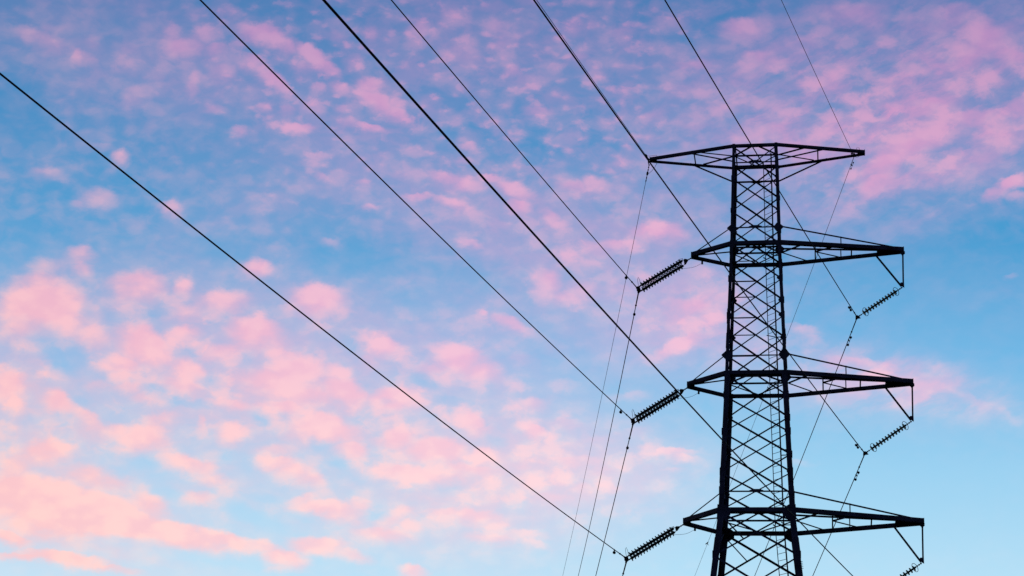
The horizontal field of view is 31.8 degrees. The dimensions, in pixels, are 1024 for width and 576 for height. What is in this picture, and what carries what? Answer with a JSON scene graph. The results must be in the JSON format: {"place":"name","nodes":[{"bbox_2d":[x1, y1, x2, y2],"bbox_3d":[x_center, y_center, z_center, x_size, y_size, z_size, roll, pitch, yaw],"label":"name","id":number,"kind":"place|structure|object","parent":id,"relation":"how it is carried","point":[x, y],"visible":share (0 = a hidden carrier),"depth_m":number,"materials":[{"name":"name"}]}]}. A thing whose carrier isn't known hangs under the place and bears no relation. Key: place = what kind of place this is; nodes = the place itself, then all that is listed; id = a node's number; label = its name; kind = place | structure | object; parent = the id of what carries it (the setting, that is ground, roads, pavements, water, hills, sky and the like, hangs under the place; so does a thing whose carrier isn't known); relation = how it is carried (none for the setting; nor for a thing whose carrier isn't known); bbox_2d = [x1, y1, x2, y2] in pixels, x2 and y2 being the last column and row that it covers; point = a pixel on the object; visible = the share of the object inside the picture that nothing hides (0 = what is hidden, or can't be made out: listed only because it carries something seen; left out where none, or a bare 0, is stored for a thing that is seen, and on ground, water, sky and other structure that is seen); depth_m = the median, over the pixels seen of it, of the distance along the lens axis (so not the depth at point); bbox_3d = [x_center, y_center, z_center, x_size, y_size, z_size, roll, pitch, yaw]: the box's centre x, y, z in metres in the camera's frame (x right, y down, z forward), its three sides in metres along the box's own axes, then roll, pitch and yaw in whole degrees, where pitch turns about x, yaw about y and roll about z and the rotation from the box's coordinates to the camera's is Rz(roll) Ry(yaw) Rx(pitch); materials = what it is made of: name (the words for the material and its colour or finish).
{"place":"outdoors","nodes":[
{"label":"outdoors","id":0,"kind":"place"},
{"bbox_2d":[0,0,1023,575],"label":"sky","id":1,"kind":"structure","parent":0,"point":[164,411],"materials":[{"name":"blue"}]},
{"bbox_3d":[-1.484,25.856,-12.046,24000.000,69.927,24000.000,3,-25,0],"label":"ground","id":2,"kind":"structure","parent":0,"visible":0},
{"bbox_2d":[649,142,924,575],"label":"transmission tower","id":3,"kind":"structure","parent":2,"relation":"on","point":[722,531],"depth_m":94.77,"materials":[{"name":"metal"}]},
{"bbox_2d":[537,1,654,164],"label":"ground wire","id":4,"kind":"object","parent":3,"relation":"attached to","point":[596,85],"visible":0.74,"depth_m":91.92,"materials":[{"name":"metal"}]},
{"bbox_2d":[563,164,654,572],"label":"ground wire","id":5,"kind":"object","parent":3,"relation":"attached to","point":[614,334],"visible":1,"depth_m":120.23,"materials":[{"name":"metal"}]},
{"bbox_2d":[624,524,695,563],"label":"double insulator string","id":6,"kind":"object","parent":3,"relation":"attached to","point":[650,545],"visible":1,"depth_m":92.08,"materials":[{"name":"ceramic"}]},
{"bbox_2d":[0,73,625,575],"bbox_3d":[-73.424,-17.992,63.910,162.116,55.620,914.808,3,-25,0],"label":"power cable","id":7,"kind":"object","parent":6,"relation":"hanging from","point":[274,291],"visible":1,"depth_m":51.52,"materials":[{"name":"metal"}]},
{"bbox_2d":[630,387,699,425],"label":"double insulator string","id":8,"kind":"object","parent":3,"relation":"attached to","point":[649,411],"visible":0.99,"depth_m":95.39,"materials":[{"name":"ceramic"}]},
{"bbox_2d":[200,0,632,575],"bbox_3d":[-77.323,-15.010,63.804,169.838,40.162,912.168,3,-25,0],"label":"power cable","id":9,"kind":"object","parent":8,"relation":"hanging from","point":[309,108],"visible":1,"depth_m":67.06,"materials":[{"name":"metal"}]},
{"bbox_2d":[636,258,702,293],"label":"double insulator string","id":10,"kind":"object","parent":3,"relation":"attached to","point":[645,285],"visible":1,"depth_m":98.64,"materials":[{"name":"ceramic"}]},
{"bbox_2d":[391,0,638,575],"bbox_3d":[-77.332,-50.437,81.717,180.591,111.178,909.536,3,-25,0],"label":"power cable","id":11,"kind":"object","parent":10,"relation":"attached to","point":[627,277],"visible":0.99,"depth_m":87.21,"materials":[{"name":"metal"}]},
{"bbox_2d":[696,0,859,571],"bbox_3d":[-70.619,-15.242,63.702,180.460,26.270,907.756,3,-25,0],"label":"ground wire","id":12,"kind":"object","parent":3,"relation":"attached to","point":[852,153],"visible":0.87,"depth_m":101.02,"materials":[{"name":"metal"}]},
{"bbox_2d":[855,287,902,319],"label":"insulator string","id":13,"kind":"object","parent":3,"relation":"hanging from","point":[879,302],"visible":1,"depth_m":95.81,"materials":[{"name":"ceramic"}]},
{"bbox_2d":[664,0,857,575],"bbox_3d":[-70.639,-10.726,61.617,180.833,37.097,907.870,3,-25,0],"label":"power cable","id":14,"kind":"object","parent":13,"relation":"hanging from","point":[851,309],"visible":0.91,"depth_m":78.72,"materials":[{"name":"metal"}]},
{"bbox_2d":[863,421,911,455],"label":"insulator string","id":15,"kind":"object","parent":3,"relation":"hanging from","point":[886,438],"visible":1,"depth_m":92.54,"materials":[{"name":"ceramic"}]},
{"bbox_2d":[533,0,864,574],"bbox_3d":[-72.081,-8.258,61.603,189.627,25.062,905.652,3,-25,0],"label":"power cable","id":16,"kind":"object","parent":15,"relation":"hanging from","point":[857,444],"visible":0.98,"depth_m":61.24,"materials":[{"name":"metal"}]},
{"bbox_2d":[900,562,922,575],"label":"insulator string","id":17,"kind":"object","parent":3,"relation":"hanging from","point":[910,570],"visible":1,"depth_m":89.43,"materials":[{"name":"ceramic"}]},
{"bbox_2d":[322,0,852,575],"bbox_3d":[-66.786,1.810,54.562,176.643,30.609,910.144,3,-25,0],"label":"power cable","id":18,"kind":"object","parent":17,"relation":"hanging from","point":[536,236],"visible":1,"depth_m":38.60,"materials":[{"name":"metal"}]}
]}

